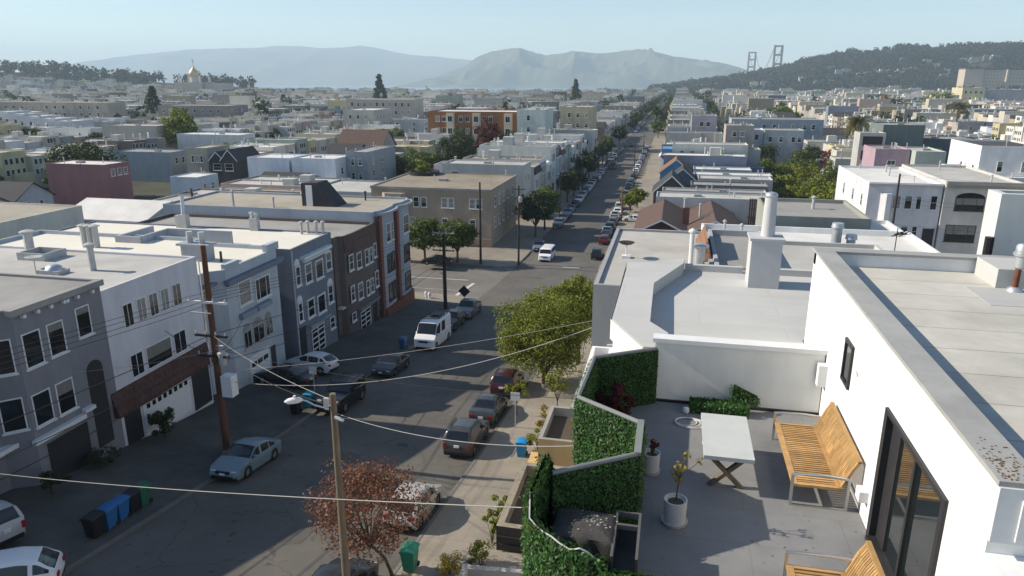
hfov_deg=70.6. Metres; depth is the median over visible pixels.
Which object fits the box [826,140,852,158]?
row house
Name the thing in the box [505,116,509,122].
window
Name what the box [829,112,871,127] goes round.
row house
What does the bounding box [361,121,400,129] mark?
row house
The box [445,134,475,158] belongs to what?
garden tree
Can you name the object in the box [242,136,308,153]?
row house
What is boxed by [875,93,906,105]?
tree
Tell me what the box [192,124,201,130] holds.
row house
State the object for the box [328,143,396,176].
row house
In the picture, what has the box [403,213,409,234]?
window
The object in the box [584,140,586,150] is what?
row house
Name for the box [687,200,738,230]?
gabled house
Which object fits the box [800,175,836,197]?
garden tree
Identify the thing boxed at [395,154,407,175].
garden tree
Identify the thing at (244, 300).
window
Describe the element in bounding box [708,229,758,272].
row house
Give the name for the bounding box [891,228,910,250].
antenna
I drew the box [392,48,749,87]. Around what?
headland hills
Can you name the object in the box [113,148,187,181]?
row house
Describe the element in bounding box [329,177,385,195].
row house
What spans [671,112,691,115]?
row house
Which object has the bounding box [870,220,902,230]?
row house
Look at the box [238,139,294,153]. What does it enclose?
row house
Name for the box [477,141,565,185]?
row house
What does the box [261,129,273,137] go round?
row house
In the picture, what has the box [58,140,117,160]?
row house
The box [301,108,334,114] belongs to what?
row house
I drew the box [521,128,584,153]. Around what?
row house
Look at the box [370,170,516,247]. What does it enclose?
row house
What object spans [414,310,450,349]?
parked van
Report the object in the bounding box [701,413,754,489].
garden table
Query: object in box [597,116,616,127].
row house
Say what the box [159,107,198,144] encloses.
tree
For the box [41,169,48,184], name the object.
garden tree
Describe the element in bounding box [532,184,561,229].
street tree
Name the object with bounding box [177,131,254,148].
row house
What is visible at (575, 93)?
tree
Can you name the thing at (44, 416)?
window
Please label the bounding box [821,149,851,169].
row house
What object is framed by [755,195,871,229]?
row house
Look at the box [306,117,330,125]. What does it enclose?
row house
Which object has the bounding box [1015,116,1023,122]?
row house
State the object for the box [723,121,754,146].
row house
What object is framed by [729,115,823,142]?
row house
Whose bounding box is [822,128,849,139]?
row house
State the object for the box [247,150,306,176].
row house
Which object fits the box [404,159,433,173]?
garden tree
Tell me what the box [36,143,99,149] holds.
row house
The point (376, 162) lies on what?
row house
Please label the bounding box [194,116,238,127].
row house
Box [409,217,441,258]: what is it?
street tree
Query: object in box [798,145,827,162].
garden tree
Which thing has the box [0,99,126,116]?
row house
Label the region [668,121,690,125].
row house
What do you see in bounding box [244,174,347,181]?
row house
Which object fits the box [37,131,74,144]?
row house
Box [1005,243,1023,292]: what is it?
roof vent
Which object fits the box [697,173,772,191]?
row house
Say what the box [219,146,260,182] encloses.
gabled house
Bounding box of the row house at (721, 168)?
[693,163,751,172]
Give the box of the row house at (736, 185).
[690,179,768,191]
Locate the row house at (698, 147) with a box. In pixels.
[662,140,747,165]
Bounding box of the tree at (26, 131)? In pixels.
[21,126,44,134]
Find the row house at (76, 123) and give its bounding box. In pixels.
[48,119,94,126]
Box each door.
[47,421,91,476]
[142,378,192,435]
[249,346,270,382]
[271,344,276,366]
[305,185,312,205]
[311,322,325,350]
[360,306,371,328]
[865,407,948,575]
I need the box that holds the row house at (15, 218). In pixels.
[0,202,84,238]
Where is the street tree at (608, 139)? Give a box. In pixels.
[598,136,616,158]
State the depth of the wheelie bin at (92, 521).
31.73 m
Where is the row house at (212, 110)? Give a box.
[157,103,247,118]
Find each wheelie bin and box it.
[79,509,107,538]
[97,501,120,529]
[110,494,131,521]
[121,487,142,513]
[134,480,152,506]
[289,396,302,413]
[301,390,315,407]
[398,336,407,348]
[399,541,419,571]
[515,437,527,457]
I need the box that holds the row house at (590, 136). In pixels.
[553,124,595,152]
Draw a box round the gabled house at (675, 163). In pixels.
[658,156,693,179]
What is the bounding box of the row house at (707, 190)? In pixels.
[662,183,766,194]
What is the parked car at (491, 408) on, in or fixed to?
on the avenue road
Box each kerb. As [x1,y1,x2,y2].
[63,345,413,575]
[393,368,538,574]
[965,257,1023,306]
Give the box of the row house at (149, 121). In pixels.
[147,117,160,123]
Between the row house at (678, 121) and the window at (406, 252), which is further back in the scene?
the row house at (678, 121)
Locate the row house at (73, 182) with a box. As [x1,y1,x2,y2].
[45,157,133,204]
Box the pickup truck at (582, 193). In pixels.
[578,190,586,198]
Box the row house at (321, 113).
[290,111,324,117]
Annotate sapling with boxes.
[503,379,528,414]
[545,369,569,405]
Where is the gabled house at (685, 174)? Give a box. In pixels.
[674,165,697,185]
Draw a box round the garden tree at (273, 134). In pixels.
[267,128,281,137]
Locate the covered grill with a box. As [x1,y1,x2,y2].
[551,508,617,560]
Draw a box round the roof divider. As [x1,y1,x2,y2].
[115,226,232,243]
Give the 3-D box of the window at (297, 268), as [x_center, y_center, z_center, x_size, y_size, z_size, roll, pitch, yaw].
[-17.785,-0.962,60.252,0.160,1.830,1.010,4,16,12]
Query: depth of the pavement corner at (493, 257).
118.69 m
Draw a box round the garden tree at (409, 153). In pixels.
[399,148,419,168]
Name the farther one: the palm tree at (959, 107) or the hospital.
the hospital
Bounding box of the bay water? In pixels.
[234,85,646,90]
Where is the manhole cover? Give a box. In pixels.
[396,443,407,446]
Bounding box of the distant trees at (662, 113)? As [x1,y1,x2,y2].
[3,85,1021,129]
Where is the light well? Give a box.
[16,247,66,261]
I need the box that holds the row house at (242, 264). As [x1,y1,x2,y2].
[0,230,285,394]
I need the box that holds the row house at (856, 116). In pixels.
[843,113,878,127]
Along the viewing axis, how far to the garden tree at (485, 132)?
237.39 m
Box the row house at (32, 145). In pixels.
[1,137,41,150]
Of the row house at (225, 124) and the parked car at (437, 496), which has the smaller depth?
the parked car at (437, 496)
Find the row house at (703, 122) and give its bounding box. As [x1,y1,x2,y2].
[691,113,716,131]
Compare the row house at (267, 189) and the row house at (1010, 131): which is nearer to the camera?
the row house at (267, 189)
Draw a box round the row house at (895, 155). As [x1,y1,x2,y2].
[861,142,910,166]
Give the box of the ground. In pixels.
[46,97,851,249]
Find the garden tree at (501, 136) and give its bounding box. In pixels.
[497,130,514,139]
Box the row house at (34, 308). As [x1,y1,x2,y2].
[0,273,125,493]
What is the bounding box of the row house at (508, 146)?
[479,136,557,189]
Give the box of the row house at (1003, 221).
[977,189,1023,255]
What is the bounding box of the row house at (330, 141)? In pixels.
[281,132,334,153]
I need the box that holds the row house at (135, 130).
[101,122,177,148]
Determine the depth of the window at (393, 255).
80.21 m
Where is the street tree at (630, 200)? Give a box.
[620,192,641,211]
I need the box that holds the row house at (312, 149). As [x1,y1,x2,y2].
[268,134,316,153]
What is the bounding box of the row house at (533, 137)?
[512,134,573,169]
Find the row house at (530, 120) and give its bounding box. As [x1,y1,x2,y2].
[517,105,552,132]
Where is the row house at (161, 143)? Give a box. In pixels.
[133,132,175,148]
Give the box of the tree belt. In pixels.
[940,84,1023,91]
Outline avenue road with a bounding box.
[65,97,668,575]
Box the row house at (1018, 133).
[1013,126,1023,141]
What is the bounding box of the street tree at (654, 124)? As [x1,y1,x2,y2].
[650,119,666,133]
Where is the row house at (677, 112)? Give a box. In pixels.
[670,111,686,114]
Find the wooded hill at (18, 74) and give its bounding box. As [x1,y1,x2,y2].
[0,72,282,89]
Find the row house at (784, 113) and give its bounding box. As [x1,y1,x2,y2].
[760,112,793,116]
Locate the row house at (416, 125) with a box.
[392,117,427,133]
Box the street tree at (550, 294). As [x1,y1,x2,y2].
[514,284,578,366]
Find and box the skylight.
[35,264,69,275]
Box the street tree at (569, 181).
[556,170,579,202]
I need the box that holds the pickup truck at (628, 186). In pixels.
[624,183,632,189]
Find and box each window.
[0,339,18,377]
[0,397,30,436]
[20,328,47,371]
[30,387,57,429]
[45,319,70,359]
[54,376,79,417]
[74,304,95,340]
[111,168,115,176]
[117,168,121,175]
[121,301,135,328]
[123,167,127,174]
[129,350,145,378]
[135,296,148,322]
[145,335,173,369]
[147,291,159,316]
[159,287,170,311]
[171,282,182,306]
[172,328,187,354]
[201,290,206,311]
[213,163,221,170]
[225,164,233,171]
[237,278,253,308]
[243,323,254,351]
[252,317,266,345]
[254,273,272,302]
[265,311,274,337]
[294,265,302,288]
[297,301,305,324]
[304,261,313,285]
[307,296,316,320]
[314,257,324,281]
[317,291,327,315]
[325,250,332,272]
[327,283,334,305]
[330,316,336,331]
[348,253,354,272]
[350,284,356,302]
[352,311,357,323]
[356,251,362,270]
[357,281,364,301]
[364,248,369,266]
[366,279,370,296]
[369,246,373,263]
[370,277,375,294]
[373,242,377,258]
[375,270,379,288]
[386,222,391,243]
[387,252,393,273]
[389,281,394,301]
[391,220,394,240]
[392,251,395,269]
[393,279,397,298]
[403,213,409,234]
[404,242,410,262]
[405,269,411,290]
[409,217,414,224]
[413,197,419,207]
[420,197,426,207]
[441,198,447,208]
[448,198,454,208]
[469,199,474,209]
[469,219,475,225]
[473,116,478,122]
[475,199,482,209]
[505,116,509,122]
[840,337,854,389]
[887,160,895,165]
[891,195,901,209]
[900,226,907,230]
[903,195,912,209]
[911,226,917,235]
[914,196,921,209]
[928,196,937,210]
[943,225,976,242]
[954,197,984,211]
[982,71,1023,85]
[982,236,994,254]
[995,161,1003,172]
[1020,162,1023,172]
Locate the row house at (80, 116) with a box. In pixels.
[70,115,89,117]
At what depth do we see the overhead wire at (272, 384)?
28.97 m
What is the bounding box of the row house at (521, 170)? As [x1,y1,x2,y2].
[442,157,530,220]
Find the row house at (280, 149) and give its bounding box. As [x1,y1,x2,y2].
[229,139,285,153]
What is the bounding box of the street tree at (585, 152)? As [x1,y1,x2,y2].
[581,149,599,178]
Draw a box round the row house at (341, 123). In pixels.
[328,116,343,127]
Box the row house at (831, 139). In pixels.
[797,135,849,158]
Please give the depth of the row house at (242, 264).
54.87 m
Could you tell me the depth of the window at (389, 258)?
79.18 m
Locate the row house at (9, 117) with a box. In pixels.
[1,111,45,123]
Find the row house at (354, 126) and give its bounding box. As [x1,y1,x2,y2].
[335,125,374,129]
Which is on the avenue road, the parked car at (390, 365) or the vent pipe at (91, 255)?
the parked car at (390, 365)
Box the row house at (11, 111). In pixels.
[0,110,30,120]
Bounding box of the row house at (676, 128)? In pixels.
[667,123,722,141]
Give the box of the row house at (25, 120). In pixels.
[16,114,60,125]
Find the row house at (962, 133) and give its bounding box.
[928,131,984,138]
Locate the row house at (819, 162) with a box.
[816,142,848,171]
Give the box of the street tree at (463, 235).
[433,217,478,262]
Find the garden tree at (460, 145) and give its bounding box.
[433,126,478,162]
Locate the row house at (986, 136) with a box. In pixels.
[924,129,990,137]
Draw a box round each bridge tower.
[747,52,756,71]
[772,45,783,66]
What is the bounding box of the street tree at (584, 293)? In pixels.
[551,273,594,362]
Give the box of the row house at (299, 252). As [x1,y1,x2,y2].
[56,221,337,357]
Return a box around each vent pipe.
[18,229,34,249]
[83,242,96,270]
[219,251,222,261]
[230,190,234,205]
[688,228,696,263]
[694,242,709,263]
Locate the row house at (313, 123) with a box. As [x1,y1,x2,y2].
[279,115,320,129]
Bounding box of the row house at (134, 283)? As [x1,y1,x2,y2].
[0,245,213,445]
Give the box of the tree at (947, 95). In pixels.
[920,91,954,102]
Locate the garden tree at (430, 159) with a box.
[408,150,442,167]
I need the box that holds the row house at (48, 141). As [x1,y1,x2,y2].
[0,131,59,147]
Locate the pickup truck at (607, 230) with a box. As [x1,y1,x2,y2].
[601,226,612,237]
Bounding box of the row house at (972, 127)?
[952,118,999,133]
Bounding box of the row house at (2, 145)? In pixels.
[0,140,5,149]
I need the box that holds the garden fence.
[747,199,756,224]
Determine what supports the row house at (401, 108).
on the ground
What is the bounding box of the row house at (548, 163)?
[486,152,552,186]
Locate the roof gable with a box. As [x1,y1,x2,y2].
[696,225,710,260]
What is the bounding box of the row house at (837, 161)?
[821,153,850,174]
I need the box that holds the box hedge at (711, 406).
[689,396,749,418]
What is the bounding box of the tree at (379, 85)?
[372,74,387,97]
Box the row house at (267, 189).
[214,187,300,193]
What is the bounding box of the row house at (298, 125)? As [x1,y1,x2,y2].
[263,119,301,132]
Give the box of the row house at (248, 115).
[233,112,268,122]
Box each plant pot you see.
[643,448,660,475]
[661,493,687,528]
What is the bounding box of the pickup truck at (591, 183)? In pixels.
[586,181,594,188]
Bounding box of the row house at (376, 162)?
[346,142,395,180]
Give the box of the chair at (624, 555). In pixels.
[609,510,641,575]
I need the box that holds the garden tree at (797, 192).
[773,183,813,198]
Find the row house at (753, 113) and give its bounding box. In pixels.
[749,110,767,116]
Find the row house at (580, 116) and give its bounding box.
[560,104,596,128]
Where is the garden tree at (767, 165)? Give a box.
[752,158,781,176]
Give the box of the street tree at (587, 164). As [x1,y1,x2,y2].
[570,154,597,183]
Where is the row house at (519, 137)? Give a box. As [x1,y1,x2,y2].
[474,133,569,171]
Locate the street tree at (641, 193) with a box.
[629,187,649,207]
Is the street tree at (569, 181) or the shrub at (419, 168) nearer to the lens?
the shrub at (419, 168)
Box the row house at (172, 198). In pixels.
[154,195,196,200]
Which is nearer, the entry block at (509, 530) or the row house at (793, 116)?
the entry block at (509, 530)
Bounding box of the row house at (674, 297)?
[610,258,812,352]
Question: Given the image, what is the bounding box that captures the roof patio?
[409,169,439,175]
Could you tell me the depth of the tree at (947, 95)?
604.34 m
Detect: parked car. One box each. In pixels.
[0,546,65,575]
[209,436,281,480]
[253,363,316,388]
[285,351,338,374]
[312,557,378,575]
[371,352,409,376]
[382,482,441,531]
[421,254,452,264]
[469,393,507,424]
[532,240,545,250]
[559,214,568,221]
[567,204,575,211]
[571,200,580,206]
[575,195,583,202]
[598,234,609,244]
[608,217,617,225]
[613,207,620,214]
[622,214,637,221]
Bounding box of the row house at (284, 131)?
[267,122,295,136]
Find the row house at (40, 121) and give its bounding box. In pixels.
[32,117,76,125]
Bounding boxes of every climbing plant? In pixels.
[481,515,498,542]
[486,494,503,517]
[497,495,507,511]
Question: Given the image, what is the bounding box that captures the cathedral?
[175,59,233,92]
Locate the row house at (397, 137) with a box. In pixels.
[393,136,440,149]
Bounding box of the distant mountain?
[29,46,471,84]
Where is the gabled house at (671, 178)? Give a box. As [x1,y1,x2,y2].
[651,170,689,203]
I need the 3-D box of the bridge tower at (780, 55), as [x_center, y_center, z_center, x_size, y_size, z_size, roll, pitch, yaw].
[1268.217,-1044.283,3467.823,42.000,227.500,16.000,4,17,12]
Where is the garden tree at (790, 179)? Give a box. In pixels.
[774,173,803,191]
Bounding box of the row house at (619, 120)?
[598,114,621,132]
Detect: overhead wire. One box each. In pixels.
[0,297,185,351]
[0,298,197,357]
[0,299,223,370]
[0,334,211,424]
[0,354,214,460]
[0,363,214,479]
[1,298,211,363]
[4,474,528,508]
[57,351,211,373]
[188,231,429,296]
[201,231,436,297]
[212,249,443,334]
[214,336,323,396]
[216,231,443,297]
[218,350,322,403]
[223,321,589,370]
[225,260,442,351]
[226,231,450,298]
[227,264,443,359]
[230,352,574,398]
[235,327,591,385]
[338,414,566,446]
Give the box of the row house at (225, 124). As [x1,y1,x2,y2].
[209,122,229,127]
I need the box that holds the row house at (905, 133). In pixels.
[869,122,924,146]
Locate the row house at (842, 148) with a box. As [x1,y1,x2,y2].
[826,147,851,167]
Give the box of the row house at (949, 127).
[943,120,962,130]
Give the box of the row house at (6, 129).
[0,124,20,134]
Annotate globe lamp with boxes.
[683,407,688,413]
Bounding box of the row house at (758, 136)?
[753,128,763,154]
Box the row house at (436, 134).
[405,129,454,141]
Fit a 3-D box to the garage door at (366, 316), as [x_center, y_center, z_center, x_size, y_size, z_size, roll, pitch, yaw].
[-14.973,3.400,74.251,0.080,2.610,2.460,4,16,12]
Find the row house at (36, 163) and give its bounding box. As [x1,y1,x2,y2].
[10,147,49,187]
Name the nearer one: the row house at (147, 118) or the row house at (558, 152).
the row house at (558, 152)
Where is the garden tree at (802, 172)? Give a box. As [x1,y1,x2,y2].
[788,164,822,181]
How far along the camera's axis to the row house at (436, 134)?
265.58 m
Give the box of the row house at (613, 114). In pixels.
[597,110,623,122]
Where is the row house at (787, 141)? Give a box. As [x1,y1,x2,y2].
[761,125,803,164]
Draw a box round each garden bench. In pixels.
[771,402,862,511]
[782,540,884,575]
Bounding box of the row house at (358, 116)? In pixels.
[343,108,391,127]
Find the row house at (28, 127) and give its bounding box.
[5,122,30,130]
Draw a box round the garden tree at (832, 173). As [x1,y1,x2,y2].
[814,163,837,182]
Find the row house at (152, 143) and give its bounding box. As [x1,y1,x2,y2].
[100,134,158,148]
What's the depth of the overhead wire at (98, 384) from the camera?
31.94 m
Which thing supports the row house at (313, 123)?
on the ground
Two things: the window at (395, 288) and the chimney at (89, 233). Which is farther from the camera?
the window at (395, 288)
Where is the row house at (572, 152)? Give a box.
[571,145,574,169]
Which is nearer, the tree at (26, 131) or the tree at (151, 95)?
the tree at (26, 131)
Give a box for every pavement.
[0,299,458,566]
[394,323,591,575]
[488,136,629,250]
[605,136,665,253]
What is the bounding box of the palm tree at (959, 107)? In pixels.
[943,101,973,121]
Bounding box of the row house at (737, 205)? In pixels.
[656,189,764,224]
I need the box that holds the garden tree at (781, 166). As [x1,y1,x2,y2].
[764,162,797,179]
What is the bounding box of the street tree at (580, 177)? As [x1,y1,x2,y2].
[561,167,588,195]
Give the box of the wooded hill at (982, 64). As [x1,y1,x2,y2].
[741,54,1023,91]
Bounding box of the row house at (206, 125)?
[193,122,211,128]
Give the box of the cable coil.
[675,417,702,443]
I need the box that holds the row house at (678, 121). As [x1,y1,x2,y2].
[668,120,689,122]
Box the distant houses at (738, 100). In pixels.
[0,55,1023,123]
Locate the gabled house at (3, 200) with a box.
[0,197,10,201]
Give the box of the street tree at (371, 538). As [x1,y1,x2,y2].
[301,453,436,575]
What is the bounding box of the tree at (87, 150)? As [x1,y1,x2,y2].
[42,139,127,176]
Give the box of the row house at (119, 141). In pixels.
[72,133,147,149]
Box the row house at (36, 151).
[26,149,55,153]
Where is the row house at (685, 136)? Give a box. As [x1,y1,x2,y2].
[666,128,722,141]
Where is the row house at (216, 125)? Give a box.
[194,120,219,127]
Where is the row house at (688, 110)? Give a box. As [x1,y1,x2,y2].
[671,109,703,111]
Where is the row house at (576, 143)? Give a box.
[524,135,578,166]
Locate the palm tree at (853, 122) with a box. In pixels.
[837,115,876,138]
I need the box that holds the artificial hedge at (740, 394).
[728,384,760,408]
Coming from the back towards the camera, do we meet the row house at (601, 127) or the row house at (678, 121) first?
the row house at (678, 121)
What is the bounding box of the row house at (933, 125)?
[907,118,943,131]
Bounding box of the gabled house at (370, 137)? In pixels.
[337,129,396,151]
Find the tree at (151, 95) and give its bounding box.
[140,86,160,116]
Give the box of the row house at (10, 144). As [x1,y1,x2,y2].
[4,140,24,149]
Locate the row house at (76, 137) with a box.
[58,132,87,139]
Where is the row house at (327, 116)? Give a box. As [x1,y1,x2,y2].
[320,115,341,118]
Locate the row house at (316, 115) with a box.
[281,111,318,118]
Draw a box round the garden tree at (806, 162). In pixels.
[784,153,819,174]
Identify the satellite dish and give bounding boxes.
[24,255,41,269]
[619,240,634,258]
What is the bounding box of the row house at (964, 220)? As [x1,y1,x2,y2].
[901,161,1023,253]
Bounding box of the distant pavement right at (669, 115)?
[656,98,673,132]
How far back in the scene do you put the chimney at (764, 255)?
23.45 m
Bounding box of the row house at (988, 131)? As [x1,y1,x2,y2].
[980,127,991,134]
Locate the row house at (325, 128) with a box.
[303,126,341,132]
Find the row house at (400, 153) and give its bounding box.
[367,146,403,157]
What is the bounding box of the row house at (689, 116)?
[670,114,691,118]
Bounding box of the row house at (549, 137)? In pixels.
[543,135,580,155]
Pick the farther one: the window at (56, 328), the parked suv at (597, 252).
the parked suv at (597, 252)
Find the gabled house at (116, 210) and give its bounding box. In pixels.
[76,198,171,222]
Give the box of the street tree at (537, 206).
[513,190,554,236]
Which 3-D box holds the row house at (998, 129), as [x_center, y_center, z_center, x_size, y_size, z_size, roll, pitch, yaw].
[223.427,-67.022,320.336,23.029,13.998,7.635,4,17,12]
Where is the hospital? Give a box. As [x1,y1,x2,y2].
[956,68,1023,88]
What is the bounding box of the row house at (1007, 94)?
[984,89,1023,100]
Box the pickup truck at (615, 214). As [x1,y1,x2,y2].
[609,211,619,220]
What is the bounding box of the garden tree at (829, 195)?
[807,188,835,199]
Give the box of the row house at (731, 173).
[694,169,772,178]
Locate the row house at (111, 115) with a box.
[91,113,122,117]
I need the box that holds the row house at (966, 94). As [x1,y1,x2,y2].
[951,87,985,101]
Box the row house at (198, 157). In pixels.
[184,141,229,172]
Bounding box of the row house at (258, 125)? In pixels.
[236,120,276,133]
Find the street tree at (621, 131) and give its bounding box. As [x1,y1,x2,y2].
[610,125,628,145]
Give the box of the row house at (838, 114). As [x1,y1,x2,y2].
[831,112,852,127]
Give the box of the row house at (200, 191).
[176,187,299,194]
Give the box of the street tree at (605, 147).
[594,140,612,163]
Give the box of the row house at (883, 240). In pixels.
[701,219,940,252]
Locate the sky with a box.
[0,0,1023,71]
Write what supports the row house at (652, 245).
on the ground
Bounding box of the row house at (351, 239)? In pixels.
[136,213,379,335]
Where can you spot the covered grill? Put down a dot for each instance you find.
(592, 531)
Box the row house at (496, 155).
[463,149,547,189]
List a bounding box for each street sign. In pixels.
[309,366,315,401]
[459,285,469,297]
[510,392,519,427]
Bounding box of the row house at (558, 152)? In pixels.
[555,145,561,189]
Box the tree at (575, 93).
[570,79,581,100]
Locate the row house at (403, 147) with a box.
[396,140,438,155]
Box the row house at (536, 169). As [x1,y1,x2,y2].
[434,156,541,194]
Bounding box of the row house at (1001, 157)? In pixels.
[947,135,1023,174]
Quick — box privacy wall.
[653,333,826,414]
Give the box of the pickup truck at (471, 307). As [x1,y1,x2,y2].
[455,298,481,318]
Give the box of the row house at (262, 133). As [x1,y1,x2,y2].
[250,127,264,137]
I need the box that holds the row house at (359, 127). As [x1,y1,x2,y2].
[339,125,381,129]
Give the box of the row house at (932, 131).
[924,128,939,132]
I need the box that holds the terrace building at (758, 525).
[623,401,865,575]
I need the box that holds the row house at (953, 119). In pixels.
[939,117,976,120]
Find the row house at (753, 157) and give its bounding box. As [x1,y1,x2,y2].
[747,145,760,165]
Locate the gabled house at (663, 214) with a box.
[634,199,687,230]
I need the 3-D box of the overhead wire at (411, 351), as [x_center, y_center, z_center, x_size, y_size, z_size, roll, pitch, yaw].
[-6.213,3.045,36.804,21.448,5.318,0.018,5,17,17]
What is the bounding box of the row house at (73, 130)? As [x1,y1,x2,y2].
[46,124,102,135]
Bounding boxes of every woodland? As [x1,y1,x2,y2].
[0,59,256,88]
[647,40,1023,95]
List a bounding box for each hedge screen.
[519,451,610,575]
[549,347,658,532]
[602,568,665,575]
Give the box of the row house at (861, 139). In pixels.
[850,128,885,165]
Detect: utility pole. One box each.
[184,188,197,196]
[187,245,238,450]
[284,392,349,575]
[432,231,454,308]
[479,182,481,264]
[512,186,524,264]
[555,171,565,215]
[621,185,623,219]
[631,148,638,185]
[892,174,900,223]
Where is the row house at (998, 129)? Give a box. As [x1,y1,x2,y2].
[991,121,1022,139]
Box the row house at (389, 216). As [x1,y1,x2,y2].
[163,191,414,316]
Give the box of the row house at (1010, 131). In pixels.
[1000,123,1023,139]
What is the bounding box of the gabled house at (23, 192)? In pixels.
[0,181,56,203]
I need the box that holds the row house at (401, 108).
[346,98,422,118]
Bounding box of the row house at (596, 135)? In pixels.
[557,124,597,145]
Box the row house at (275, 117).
[259,113,282,120]
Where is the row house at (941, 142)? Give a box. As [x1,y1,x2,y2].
[922,133,970,163]
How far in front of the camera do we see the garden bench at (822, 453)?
13.82 m
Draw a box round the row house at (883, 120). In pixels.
[851,115,892,136]
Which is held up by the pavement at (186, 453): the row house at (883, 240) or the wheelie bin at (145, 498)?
the wheelie bin at (145, 498)
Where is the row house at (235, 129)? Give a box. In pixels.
[202,124,249,132]
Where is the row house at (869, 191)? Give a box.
[835,164,943,246]
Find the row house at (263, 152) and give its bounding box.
[236,147,273,153]
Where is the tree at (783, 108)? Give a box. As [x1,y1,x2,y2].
[763,104,803,117]
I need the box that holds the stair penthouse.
[301,180,346,206]
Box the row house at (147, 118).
[135,116,165,120]
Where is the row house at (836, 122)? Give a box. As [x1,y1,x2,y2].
[834,114,853,127]
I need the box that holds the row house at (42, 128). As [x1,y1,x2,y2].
[27,123,54,130]
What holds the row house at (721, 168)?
on the ground
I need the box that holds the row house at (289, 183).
[219,178,306,189]
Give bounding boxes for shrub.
[38,470,71,496]
[82,446,122,466]
[147,406,175,437]
[414,164,427,171]
[436,550,461,575]
[467,539,495,565]
[526,428,539,449]
[534,404,547,427]
[593,382,636,415]
[650,439,659,454]
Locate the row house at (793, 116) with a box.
[776,115,795,117]
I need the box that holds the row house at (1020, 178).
[980,168,1023,182]
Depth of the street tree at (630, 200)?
159.94 m
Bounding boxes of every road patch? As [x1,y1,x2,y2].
[276,520,318,543]
[300,452,361,484]
[361,396,402,414]
[427,335,466,359]
[457,370,494,399]
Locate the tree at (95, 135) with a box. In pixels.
[84,132,102,138]
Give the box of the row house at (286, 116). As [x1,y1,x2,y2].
[279,114,313,117]
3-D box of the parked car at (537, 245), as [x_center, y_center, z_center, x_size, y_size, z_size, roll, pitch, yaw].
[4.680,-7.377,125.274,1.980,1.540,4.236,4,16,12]
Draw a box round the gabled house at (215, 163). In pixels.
[208,150,225,185]
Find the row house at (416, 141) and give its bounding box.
[394,134,444,153]
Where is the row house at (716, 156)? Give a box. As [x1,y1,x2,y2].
[659,147,763,174]
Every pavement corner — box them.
[410,245,530,267]
[415,292,466,303]
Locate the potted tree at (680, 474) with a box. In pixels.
[669,450,702,500]
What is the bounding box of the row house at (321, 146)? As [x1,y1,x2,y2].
[279,135,326,153]
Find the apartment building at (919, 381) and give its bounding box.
[804,247,1023,575]
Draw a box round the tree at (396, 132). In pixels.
[390,128,404,136]
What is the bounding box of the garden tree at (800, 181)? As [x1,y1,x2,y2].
[795,175,823,192]
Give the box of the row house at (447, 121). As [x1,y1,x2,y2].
[428,107,516,147]
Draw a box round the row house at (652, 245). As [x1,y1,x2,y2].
[591,228,713,348]
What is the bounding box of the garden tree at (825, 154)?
[817,149,830,169]
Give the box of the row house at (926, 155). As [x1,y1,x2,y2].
[901,143,946,164]
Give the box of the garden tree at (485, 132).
[473,117,501,147]
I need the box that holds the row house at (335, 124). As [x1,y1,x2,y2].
[317,118,340,128]
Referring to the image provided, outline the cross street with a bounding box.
[410,263,516,298]
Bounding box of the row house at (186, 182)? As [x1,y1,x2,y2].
[170,168,218,194]
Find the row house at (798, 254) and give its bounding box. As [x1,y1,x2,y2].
[781,241,882,269]
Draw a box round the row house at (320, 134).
[294,128,340,142]
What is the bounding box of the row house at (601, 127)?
[596,122,606,143]
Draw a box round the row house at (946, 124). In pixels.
[944,120,986,126]
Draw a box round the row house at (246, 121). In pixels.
[220,116,253,123]
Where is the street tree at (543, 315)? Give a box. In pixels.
[492,290,591,383]
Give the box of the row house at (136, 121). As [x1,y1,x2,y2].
[124,116,146,123]
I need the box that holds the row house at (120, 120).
[79,115,125,123]
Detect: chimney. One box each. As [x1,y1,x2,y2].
[76,223,100,247]
[174,196,189,227]
[176,231,216,261]
[249,211,259,230]
[298,220,324,233]
[682,198,701,224]
[745,192,785,288]
[831,222,856,243]
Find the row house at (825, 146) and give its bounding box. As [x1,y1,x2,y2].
[823,139,850,150]
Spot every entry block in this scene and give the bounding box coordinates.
[459,564,522,575]
[496,462,563,552]
[528,406,574,466]
[580,346,612,385]
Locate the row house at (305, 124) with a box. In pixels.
[269,117,317,131]
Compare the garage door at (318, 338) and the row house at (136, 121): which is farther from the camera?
the row house at (136, 121)
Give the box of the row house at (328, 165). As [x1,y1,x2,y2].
[291,153,346,177]
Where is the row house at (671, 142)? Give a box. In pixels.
[664,137,706,144]
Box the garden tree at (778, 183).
[772,174,791,192]
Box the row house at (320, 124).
[288,117,323,126]
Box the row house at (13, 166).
[0,149,35,182]
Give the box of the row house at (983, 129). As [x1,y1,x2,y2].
[974,126,991,133]
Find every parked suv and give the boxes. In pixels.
[0,498,25,546]
[316,372,365,413]
[443,417,488,456]
[445,308,464,330]
[490,368,523,395]
[552,217,564,227]
[562,207,572,216]
[582,187,589,194]
[591,247,603,259]
[592,175,598,182]
[605,221,615,230]
[615,202,623,207]
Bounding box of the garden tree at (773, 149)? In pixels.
[755,143,780,163]
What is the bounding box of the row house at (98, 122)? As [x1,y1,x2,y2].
[93,117,117,126]
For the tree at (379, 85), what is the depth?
716.46 m
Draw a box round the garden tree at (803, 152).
[789,149,816,170]
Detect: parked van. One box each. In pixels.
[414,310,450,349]
[538,244,554,261]
[609,160,616,169]
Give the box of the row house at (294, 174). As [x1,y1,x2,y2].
[261,171,350,179]

